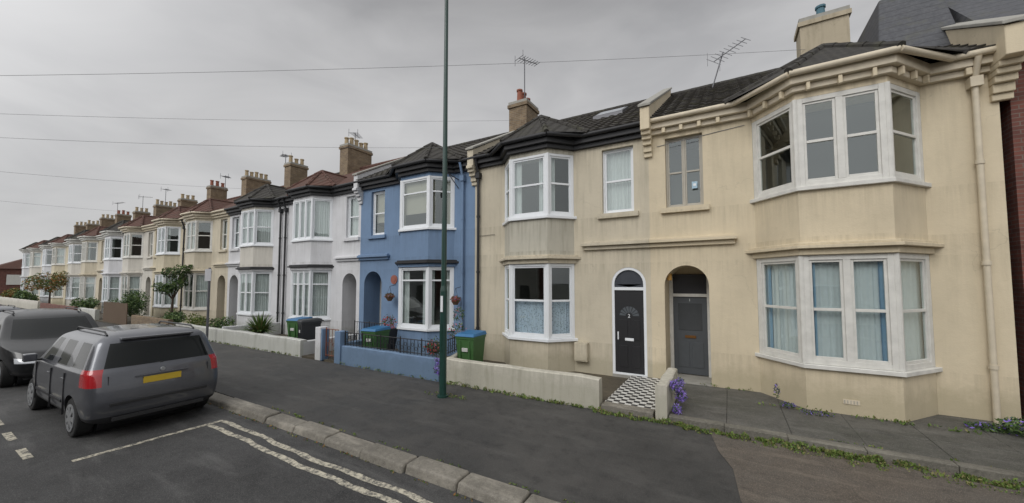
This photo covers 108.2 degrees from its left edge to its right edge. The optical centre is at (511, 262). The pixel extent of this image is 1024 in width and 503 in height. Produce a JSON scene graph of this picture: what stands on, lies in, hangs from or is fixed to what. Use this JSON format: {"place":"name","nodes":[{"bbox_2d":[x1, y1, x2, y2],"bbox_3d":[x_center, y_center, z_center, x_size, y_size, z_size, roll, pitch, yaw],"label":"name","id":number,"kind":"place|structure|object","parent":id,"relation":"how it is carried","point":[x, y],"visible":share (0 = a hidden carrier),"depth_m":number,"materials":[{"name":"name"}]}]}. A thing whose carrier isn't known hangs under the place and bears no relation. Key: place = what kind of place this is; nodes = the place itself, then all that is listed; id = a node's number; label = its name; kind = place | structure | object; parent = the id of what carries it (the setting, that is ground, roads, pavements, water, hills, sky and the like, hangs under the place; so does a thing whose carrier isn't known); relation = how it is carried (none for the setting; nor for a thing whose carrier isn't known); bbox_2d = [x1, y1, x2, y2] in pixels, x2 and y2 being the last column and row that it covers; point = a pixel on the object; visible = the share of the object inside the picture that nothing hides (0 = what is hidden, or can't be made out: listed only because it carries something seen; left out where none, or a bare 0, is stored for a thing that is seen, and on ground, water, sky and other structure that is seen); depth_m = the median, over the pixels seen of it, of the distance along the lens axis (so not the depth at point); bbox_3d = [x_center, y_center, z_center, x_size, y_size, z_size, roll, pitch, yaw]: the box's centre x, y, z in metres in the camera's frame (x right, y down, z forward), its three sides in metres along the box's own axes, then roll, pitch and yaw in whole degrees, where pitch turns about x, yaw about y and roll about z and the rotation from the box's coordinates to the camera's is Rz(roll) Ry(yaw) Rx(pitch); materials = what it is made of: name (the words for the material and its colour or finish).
{"place":"outdoors","nodes":[
{"label":"outdoors","id":0,"kind":"place"},
{"bbox_2d":[0,384,483,502],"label":"road","id":1,"kind":"structure","parent":0,"point":[204,464],"depth_m":5.24,"materials":[{"name":"asphalt"}]},
{"bbox_2d":[0,307,98,387],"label":"parked car","id":2,"kind":"object","parent":1,"relation":"on","point":[39,331],"visible":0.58,"depth_m":9.85,"materials":[{"name":"grey metal"}]},
{"bbox_2d":[22,320,217,436],"bbox_3d":[-8.210,2.146,7.758,4.432,1.766,2.294,-2,-3,29],"label":"parked car","id":3,"kind":"object","parent":1,"relation":"on","point":[92,380],"visible":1,"depth_m":6.62,"materials":[{"name":"grey metal"}]},
{"bbox_2d":[0,420,432,502],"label":"road markings","id":4,"kind":"object","parent":1,"relation":"on","point":[24,453],"visible":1,"depth_m":5.44,"materials":[{"name":"paint"}]},
{"bbox_2d":[339,137,372,174],"bbox_3d":[-9.097,-5.787,21.632,0.800,2.823,1.700,-2,-3,30],"label":"chimney stack","id":5,"kind":"object","parent":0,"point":[354,157],"visible":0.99,"depth_m":21.13,"materials":[{"name":"brick"}]},
{"bbox_2d":[0,304,741,502],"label":"pavement","id":6,"kind":"structure","parent":0,"point":[558,452],"depth_m":6.22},
{"bbox_2d":[205,268,211,337],"bbox_3d":[-12.618,1.758,15.400,0.560,3.100,0.104,-2,-3,30],"label":"traffic sign","id":7,"kind":"object","parent":6,"relation":"on","point":[208,271],"visible":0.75,"depth_m":15.38,"materials":[{"name":"metal"}]},
{"bbox_2d":[437,0,447,397],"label":"street lamp","id":8,"kind":"object","parent":6,"relation":"on","point":[443,347],"visible":1,"depth_m":8.24,"materials":[{"name":"metal"}]},
{"bbox_2d":[446,381,594,409],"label":"weeds","id":9,"kind":"object","parent":6,"relation":"on","point":[532,397],"visible":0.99,"depth_m":8.02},
{"bbox_2d":[593,406,667,424],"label":"weeds","id":10,"kind":"object","parent":6,"relation":"on","point":[630,417],"visible":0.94,"depth_m":6.82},
{"bbox_2d":[661,418,1023,495],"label":"weeds","id":11,"kind":"object","parent":6,"relation":"on","point":[873,458],"visible":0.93,"depth_m":5.24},
{"bbox_2d":[709,430,1023,502],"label":"pavement patch","id":12,"kind":"object","parent":6,"relation":"on","point":[767,474],"visible":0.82,"depth_m":4.65,"materials":[{"name":"concrete"}]},
{"bbox_2d":[96,311,682,422],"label":"front garden ground","id":13,"kind":"structure","parent":0,"point":[611,385],"depth_m":9.73,"materials":[{"name":"concrete"}]},
{"bbox_2d":[0,297,40,308],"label":"garden wall","id":14,"kind":"structure","parent":13,"relation":"on","point":[26,304],"depth_m":36.67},
{"bbox_2d":[21,270,69,303],"bbox_3d":[-44.097,2.536,35.289,3.369,3.638,3.421,3,-4,-43],"label":"garden tree","id":15,"kind":"object","parent":13,"relation":"on","point":[53,281],"visible":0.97,"depth_m":34.95,"materials":[{"name":"green plant"}]},
{"bbox_2d":[51,246,68,304],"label":"walls","id":16,"kind":"structure","parent":13,"relation":"on","point":[59,269],"depth_m":38.69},
{"bbox_2d":[65,243,81,305],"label":"walls","id":17,"kind":"structure","parent":13,"relation":"on","point":[74,268],"depth_m":35.45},
{"bbox_2d":[64,239,81,298],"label":"mouldings and eaves","id":18,"kind":"object","parent":17,"relation":"attached to","point":[68,241],"visible":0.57,"depth_m":35.34,"materials":[{"name":"paint"}]},
{"bbox_2d":[66,244,81,298],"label":"window frames","id":19,"kind":"structure","parent":18,"relation":"attached to","point":[71,278],"depth_m":35.42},
{"bbox_2d":[70,296,100,308],"bbox_3d":[-34.518,3.383,29.998,4.043,1.407,1.188,-1,-3,26],"label":"garden shrub","id":20,"kind":"object","parent":13,"relation":"on","point":[92,303],"visible":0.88,"depth_m":29.62,"materials":[{"name":"green plant"}]},
{"bbox_2d":[79,239,104,310],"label":"walls","id":21,"kind":"structure","parent":13,"relation":"on","point":[89,267],"depth_m":33.03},
{"bbox_2d":[77,235,103,300],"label":"mouldings and eaves","id":22,"kind":"object","parent":21,"relation":"attached to","point":[97,238],"visible":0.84,"depth_m":32.99,"materials":[{"name":"white paint"}]},
{"bbox_2d":[79,241,103,299],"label":"window frames","id":23,"kind":"structure","parent":22,"relation":"attached to","point":[83,280],"depth_m":33.15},
{"bbox_2d":[101,235,125,312],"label":"walls","id":24,"kind":"structure","parent":13,"relation":"on","point":[112,266],"depth_m":29.84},
{"bbox_2d":[99,231,122,302],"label":"mouldings and eaves","id":25,"kind":"object","parent":24,"relation":"attached to","point":[112,233],"visible":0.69,"depth_m":29.71,"materials":[{"name":"paint"}]},
{"bbox_2d":[101,237,122,301],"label":"window frames","id":26,"kind":"structure","parent":25,"relation":"attached to","point":[108,249],"depth_m":29.84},
{"bbox_2d":[104,239,118,299],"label":"curtains","id":27,"kind":"object","parent":26,"relation":"attached to","point":[114,283],"visible":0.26,"depth_m":29.78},
{"bbox_2d":[103,301,127,324],"bbox_3d":[-24.095,3.037,22.500,4.360,1.290,0.040,-2,-3,30],"label":"wooden fence","id":28,"kind":"object","parent":13,"relation":"on","point":[116,312],"visible":0.93,"depth_m":22.35,"materials":[{"name":"brown wood"}]},
{"bbox_2d":[121,289,150,317],"bbox_3d":[-23.215,2.506,22.820,3.417,1.792,1.136,-2,-3,30],"label":"garden shrub","id":29,"kind":"object","parent":13,"relation":"on","point":[134,302],"visible":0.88,"depth_m":22.44,"materials":[{"name":"green plant"}]},
{"bbox_2d":[122,230,154,316],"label":"walls","id":30,"kind":"structure","parent":13,"relation":"on","point":[133,264],"depth_m":27.33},
{"bbox_2d":[118,225,152,274],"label":"mouldings and eaves","id":31,"kind":"object","parent":30,"relation":"attached to","point":[144,228],"visible":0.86,"depth_m":27.32,"materials":[{"name":"white paint"}]},
{"bbox_2d":[120,233,152,302],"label":"window frames","id":32,"kind":"structure","parent":31,"relation":"attached to","point":[129,254],"depth_m":27.55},
{"bbox_2d":[118,215,155,227],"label":"roof","id":33,"kind":"structure","parent":30,"relation":"on","point":[142,220],"depth_m":27.92,"materials":[{"name":"red tile"}]},
{"bbox_2d":[206,180,227,199],"bbox_3d":[-23.814,-5.269,29.927,0.800,2.656,1.200,-2,-3,30],"label":"chimney stack","id":34,"kind":"object","parent":30,"relation":"on","point":[214,192],"visible":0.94,"depth_m":29.67,"materials":[{"name":"brick"}]},
{"bbox_2d":[131,315,172,324],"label":"garden wall","id":35,"kind":"structure","parent":13,"relation":"on","point":[137,319],"depth_m":19.62,"materials":[{"name":"brick"}]},
{"bbox_2d":[150,224,185,317],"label":"walls","id":36,"kind":"structure","parent":13,"relation":"on","point":[160,262],"depth_m":24.19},
{"bbox_2d":[149,218,184,307],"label":"mouldings and eaves","id":37,"kind":"object","parent":36,"relation":"attached to","point":[164,221],"visible":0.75,"depth_m":24.03,"materials":[{"name":"paint"}]},
{"bbox_2d":[154,226,180,305],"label":"window frames","id":38,"kind":"structure","parent":37,"relation":"attached to","point":[165,240],"depth_m":24.20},
{"bbox_2d":[157,228,178,303],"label":"curtains","id":39,"kind":"object","parent":38,"relation":"attached to","point":[167,299],"visible":0.16,"depth_m":24.21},
{"bbox_2d":[151,196,240,219],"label":"roof","id":40,"kind":"structure","parent":36,"relation":"on","point":[176,211],"depth_m":24.61,"materials":[{"name":"red tile"}]},
{"bbox_2d":[241,170,271,195],"bbox_3d":[-18.853,-5.381,27.319,0.800,2.606,1.700,-2,-3,30],"label":"chimney stack","id":41,"kind":"object","parent":36,"relation":"on","point":[250,183],"visible":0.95,"depth_m":26.81,"materials":[{"name":"brick"}]},
{"bbox_2d":[151,264,192,311],"bbox_3d":[-19.481,1.837,21.313,1.716,3.572,1.840,-2,-3,30],"label":"garden tree","id":42,"kind":"object","parent":13,"relation":"on","point":[170,287],"visible":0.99,"depth_m":21.18,"materials":[{"name":"green plant"}]},
{"bbox_2d":[182,216,229,324],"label":"walls","id":43,"kind":"structure","parent":13,"relation":"on","point":[219,281],"depth_m":21.60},
{"bbox_2d":[179,209,227,310],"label":"mouldings and eaves","id":44,"kind":"object","parent":43,"relation":"attached to","point":[215,214],"visible":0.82,"depth_m":21.61,"materials":[{"name":"white paint"}]},
{"bbox_2d":[182,219,226,308],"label":"window frames","id":45,"kind":"structure","parent":44,"relation":"attached to","point":[194,239],"depth_m":21.85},
{"bbox_2d":[186,221,226,306],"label":"curtains","id":46,"kind":"object","parent":45,"relation":"attached to","point":[202,287],"visible":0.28,"depth_m":21.80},
{"bbox_2d":[179,185,283,213],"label":"roof","id":47,"kind":"structure","parent":43,"relation":"on","point":[210,204],"depth_m":22.35,"materials":[{"name":"red tile"}]},
{"bbox_2d":[283,155,308,187],"bbox_3d":[-14.144,-5.577,24.284,0.800,2.680,1.200,-2,-3,30],"label":"chimney stack","id":48,"kind":"object","parent":43,"relation":"on","point":[295,172],"visible":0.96,"depth_m":23.93,"materials":[{"name":"brick"}]},
{"bbox_2d":[176,323,306,357],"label":"garden wall","id":49,"kind":"structure","parent":13,"relation":"on","point":[292,346],"depth_m":13.90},
{"bbox_2d":[226,206,284,333],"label":"walls","id":50,"kind":"structure","parent":13,"relation":"on","point":[258,256],"depth_m":18.46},
{"bbox_2d":[224,197,283,315],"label":"mouldings and eaves","id":51,"kind":"object","parent":50,"relation":"attached to","point":[251,202],"visible":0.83,"depth_m":18.38,"materials":[{"name":"paint"}]},
{"bbox_2d":[234,209,273,313],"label":"window frames","id":52,"kind":"structure","parent":51,"relation":"attached to","point":[255,227],"depth_m":18.47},
{"bbox_2d":[237,212,270,310],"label":"curtains","id":53,"kind":"object","parent":52,"relation":"attached to","point":[262,280],"visible":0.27,"depth_m":18.56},
{"bbox_2d":[276,200,283,321],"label":"drainpipes","id":54,"kind":"object","parent":50,"relation":"attached to","point":[280,211],"visible":0.94,"depth_m":17.95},
{"bbox_2d":[229,172,339,207],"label":"roof","id":55,"kind":"structure","parent":50,"relation":"on","point":[269,191],"depth_m":18.90,"materials":[{"name":"tile"}]},
{"bbox_2d":[241,311,279,333],"bbox_3d":[-10.651,2.502,15.623,1.847,1.037,1.804,-2,-3,30],"label":"spiky plant","id":56,"kind":"object","parent":13,"relation":"on","point":[259,325],"visible":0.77,"depth_m":15.57,"materials":[{"name":"green plant"}]},
{"bbox_2d":[285,316,312,337],"bbox_3d":[-8.274,2.681,14.468,0.596,1.099,0.795,-1,-3,19],"label":"wheelie bin","id":57,"kind":"object","parent":13,"relation":"on","point":[292,326],"visible":0.43,"depth_m":14.16,"materials":[{"name":"green plastic"}]},
{"bbox_2d":[297,317,323,339],"bbox_3d":[-7.503,2.635,13.786,0.795,1.119,0.596,3,-4,-42],"label":"wheelie bin","id":58,"kind":"object","parent":13,"relation":"on","point":[307,328],"visible":0.62,"depth_m":13.56,"materials":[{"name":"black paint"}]},
{"bbox_2d":[283,193,360,339],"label":"walls","id":59,"kind":"structure","parent":13,"relation":"on","point":[344,295],"depth_m":15.89,"materials":[{"name":"paint"}]},
{"bbox_2d":[281,199,288,333],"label":"drainpipes","id":60,"kind":"object","parent":59,"relation":"attached to","point":[285,209],"visible":1,"depth_m":17.71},
{"bbox_2d":[279,181,358,320],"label":"mouldings and eaves","id":61,"kind":"object","parent":59,"relation":"attached to","point":[318,190],"visible":0.82,"depth_m":15.89,"materials":[{"name":"paint"}]},
{"bbox_2d":[290,196,358,318],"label":"window frames","id":62,"kind":"structure","parent":61,"relation":"attached to","point":[304,272],"depth_m":16.04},
{"bbox_2d":[294,199,358,315],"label":"curtains","id":63,"kind":"object","parent":62,"relation":"attached to","point":[320,292],"visible":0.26,"depth_m":16.11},
{"bbox_2d":[285,156,405,195],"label":"roof","id":64,"kind":"structure","parent":59,"relation":"on","point":[324,178],"depth_m":16.71,"materials":[{"name":"red tile"}]},
{"bbox_2d":[303,334,355,354],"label":"garden wall","id":65,"kind":"structure","parent":13,"relation":"on","point":[309,346],"depth_m":12.84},
{"bbox_2d":[315,326,347,363],"bbox_3d":[-5.752,2.596,11.800,1.280,1.050,0.280,-2,-3,30],"label":"gate post","id":66,"kind":"object","parent":13,"relation":"on","point":[320,338],"visible":0.82,"depth_m":11.87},
{"bbox_2d":[360,325,390,349],"bbox_3d":[-4.324,2.567,11.814,0.596,1.049,0.795,-1,-3,22],"label":"wheelie bin","id":67,"kind":"object","parent":13,"relation":"on","point":[379,330],"visible":0.51,"depth_m":11.59,"materials":[{"name":"green plastic"}]},
{"bbox_2d":[341,345,439,381],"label":"garden wall","id":68,"kind":"structure","parent":13,"relation":"on","point":[408,364],"depth_m":10.31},
{"bbox_2d":[345,331,439,357],"bbox_3d":[-3.502,2.278,10.511,3.876,0.450,0.034,-2,-3,30],"label":"iron railing","id":69,"kind":"object","parent":68,"relation":"on","point":[396,350],"visible":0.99,"depth_m":10.44,"materials":[{"name":"metal"}]},
{"bbox_2d":[455,330,486,361],"bbox_3d":[-1.113,2.446,10.174,0.596,1.119,0.795,-1,-3,25],"label":"wheelie bin","id":70,"kind":"object","parent":13,"relation":"on","point":[470,344],"visible":0.63,"depth_m":9.91,"materials":[{"name":"green plastic"}]},
{"bbox_2d":[446,357,601,410],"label":"garden wall","id":71,"kind":"structure","parent":13,"relation":"on","point":[584,390],"depth_m":8.06,"materials":[{"name":"paint"}]},
{"bbox_2d":[474,139,652,377],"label":"walls","id":72,"kind":"structure","parent":13,"relation":"on","point":[595,271],"depth_m":10.38,"materials":[{"name":"paint"}]},
{"bbox_2d":[474,159,481,329],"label":"drainpipes","id":73,"kind":"object","parent":72,"relation":"attached to","point":[478,175],"visible":0.93,"depth_m":12.03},
{"bbox_2d":[465,130,514,185],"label":"party wall parapet","id":74,"kind":"structure","parent":72,"relation":"attached to","point":[476,149],"depth_m":12.25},
{"bbox_2d":[470,121,649,342],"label":"mouldings and eaves","id":75,"kind":"object","parent":72,"relation":"attached to","point":[566,141],"visible":0.91,"depth_m":10.27,"materials":[{"name":"paint"}]},
{"bbox_2d":[505,146,633,338],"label":"window frames","id":76,"kind":"structure","parent":72,"relation":"attached to","point":[546,183],"depth_m":10.41,"materials":[{"name":"plastic"}]},
{"bbox_2d":[515,150,630,333],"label":"curtains","id":77,"kind":"object","parent":76,"relation":"attached to","point":[529,316],"visible":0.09,"depth_m":10.42,"materials":[{"name":"fabric"}]},
{"bbox_2d":[473,99,675,155],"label":"roof","id":78,"kind":"structure","parent":72,"relation":"on","point":[585,123],"depth_m":11.00,"materials":[{"name":"tile"}]},
{"bbox_2d":[507,89,538,131],"bbox_3d":[0.479,-5.840,15.219,0.900,2.256,1.100,-2,-3,30],"label":"chimney stack","id":79,"kind":"object","parent":78,"relation":"on","point":[522,110],"visible":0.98,"depth_m":14.83,"materials":[{"name":"brick"}]},
{"bbox_2d":[574,342,588,361],"bbox_3d":[1.899,2.434,10.143,0.370,0.500,0.168,-2,-3,30],"label":"meter box","id":80,"kind":"object","parent":72,"relation":"attached to","point":[581,351],"visible":1,"depth_m":10.07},
{"bbox_2d":[612,267,647,376],"bbox_3d":[3.060,1.513,9.670,0.880,2.790,0.100,-2,-3,30],"label":"front door","id":81,"kind":"structure","parent":72,"relation":"attached to","point":[629,340],"depth_m":9.65,"materials":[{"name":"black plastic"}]},
{"bbox_2d":[655,368,677,421],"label":"garden wall","id":82,"kind":"structure","parent":13,"relation":"on","point":[665,400],"depth_m":6.76,"materials":[{"name":"paint"}]},
{"bbox_2d":[0,0,879,263],"label":"sky","id":83,"kind":"structure","parent":0,"point":[44,41],"materials":[{"name":"grey"}]},
{"bbox_2d":[601,375,659,419],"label":"tiled path","id":84,"kind":"structure","parent":0,"point":[634,395],"depth_m":7.60,"materials":[{"name":"tile"}]},
{"bbox_2d":[669,383,1023,484],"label":"paving slabs","id":85,"kind":"structure","parent":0,"point":[920,441],"depth_m":5.97,"materials":[{"name":"concrete"}]},
{"bbox_2d":[669,377,687,413],"bbox_3d":[3.197,2.505,7.117,0.323,0.601,1.002,-2,-3,30],"label":"lobelia plant","id":86,"kind":"object","parent":85,"relation":"on","point":[679,384],"visible":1,"depth_m":6.99,"materials":[{"name":"purple plant"}]},
{"bbox_2d":[758,401,981,434],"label":"weeds","id":87,"kind":"object","parent":85,"relation":"on","point":[904,422],"visible":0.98,"depth_m":6.34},
{"bbox_2d":[964,416,1023,436],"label":"flowering shrub","id":88,"kind":"object","parent":85,"relation":"on","point":[1007,426],"visible":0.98,"depth_m":5.95,"materials":[{"name":"green plant"}]},
{"bbox_3d":[-20.099,-1.369,7.310,0.270,8.700,0.270,-2,-3,30],"label":"telegraph pole","id":89,"kind":"object","parent":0,"visible":0},
{"bbox_2d":[0,49,804,214],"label":"telephone wires","id":90,"kind":"object","parent":89,"relation":"attached to","point":[277,120],"visible":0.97,"depth_m":10.24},
{"label":"ground","id":91,"kind":"structure","parent":0,"visible":0},
{"bbox_2d":[0,259,21,292],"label":"brick house","id":92,"kind":"structure","parent":91,"relation":"on","point":[10,273],"depth_m":74.22,"materials":[{"name":"red brick"}]},
{"bbox_2d":[208,392,559,502],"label":"kerb","id":93,"kind":"structure","parent":91,"relation":"on","point":[464,482],"depth_m":5.26,"materials":[{"name":"concrete"}]},
{"bbox_2d":[358,171,474,356],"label":"walls","id":94,"kind":"structure","parent":91,"relation":"on","point":[410,245],"depth_m":14.10,"materials":[{"name":"paint"}]},
{"bbox_2d":[352,157,403,203],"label":"party wall parapet","id":95,"kind":"structure","parent":94,"relation":"attached to","point":[357,190],"depth_m":15.21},
{"bbox_2d":[355,157,469,331],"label":"mouldings and eaves","id":96,"kind":"object","parent":94,"relation":"attached to","point":[419,166],"visible":0.87,"depth_m":12.69,"materials":[{"name":"paint"}]},
{"bbox_2d":[373,175,454,328],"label":"window frames","id":97,"kind":"structure","parent":96,"relation":"attached to","point":[428,280],"depth_m":12.68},
{"bbox_2d":[377,180,450,324],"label":"curtains","id":98,"kind":"object","parent":97,"relation":"attached to","point":[415,203],"visible":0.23,"depth_m":13.01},
{"bbox_2d":[356,132,507,179],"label":"roof","id":99,"kind":"structure","parent":94,"relation":"on","point":[432,150],"depth_m":13.35,"materials":[{"name":"tile"}]},
{"bbox_2d":[459,162,465,331],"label":"drainpipes","id":100,"kind":"object","parent":94,"relation":"attached to","point":[462,177],"visible":0.84,"depth_m":12.36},
{"bbox_2d":[648,74,1021,422],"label":"walls","id":101,"kind":"structure","parent":91,"relation":"on","point":[944,209],"depth_m":7.03,"materials":[{"name":"beige paint"}]},
{"bbox_2d":[638,87,671,157],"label":"party wall parapet","id":102,"kind":"structure","parent":101,"relation":"attached to","point":[651,105],"depth_m":9.43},
{"bbox_2d":[669,274,711,377],"bbox_3d":[4.636,1.602,9.648,0.980,2.610,0.080,-2,-3,30],"label":"front door","id":103,"kind":"structure","parent":101,"relation":"attached to","point":[690,346],"depth_m":9.65,"materials":[{"name":"grey paint"}]},
{"bbox_2d":[665,81,934,371],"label":"window frames","id":104,"kind":"structure","parent":101,"relation":"in","point":[894,310],"depth_m":6.99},
{"bbox_2d":[765,261,923,360],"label":"curtains","id":105,"kind":"object","parent":104,"relation":"attached to","point":[869,294],"depth_m":7.02,"materials":[{"name":"fabric"}]},
{"bbox_2d":[649,45,996,377],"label":"mouldings and eaves","id":106,"kind":"object","parent":101,"relation":"attached to","point":[895,62],"visible":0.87,"depth_m":6.93,"materials":[{"name":"white paint"}]},
{"bbox_2d":[650,40,995,151],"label":"roof","id":107,"kind":"structure","parent":101,"relation":"on","point":[725,91],"depth_m":8.35,"materials":[{"name":"tile"}]},
{"bbox_2d":[794,3,851,57],"bbox_3d":[9.139,-6.266,10.928,1.200,2.658,0.800,-2,-3,30],"label":"chimney stack","id":108,"kind":"object","parent":107,"relation":"on","point":[820,26],"visible":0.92,"depth_m":10.67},
{"bbox_2d":[857,0,955,63],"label":"slate dormer","id":109,"kind":"object","parent":107,"relation":"on","point":[916,22],"visible":0.31,"depth_m":8.33,"materials":[{"name":"stone"}]},
{"bbox_2d":[937,14,1023,102],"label":"party wall parapet","id":110,"kind":"structure","parent":101,"relation":"attached to","point":[1005,34],"depth_m":6.45,"materials":[{"name":"paint"}]},
{"bbox_2d":[965,55,1000,423],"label":"drainpipes","id":111,"kind":"object","parent":101,"relation":"attached to","point":[974,82],"visible":0.93,"depth_m":6.51,"materials":[{"name":"metal"}]},
{"bbox_2d":[945,0,1023,420],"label":"brick house","id":112,"kind":"structure","parent":91,"relation":"on","point":[1012,119],"depth_m":6.59,"materials":[{"name":"brick"}]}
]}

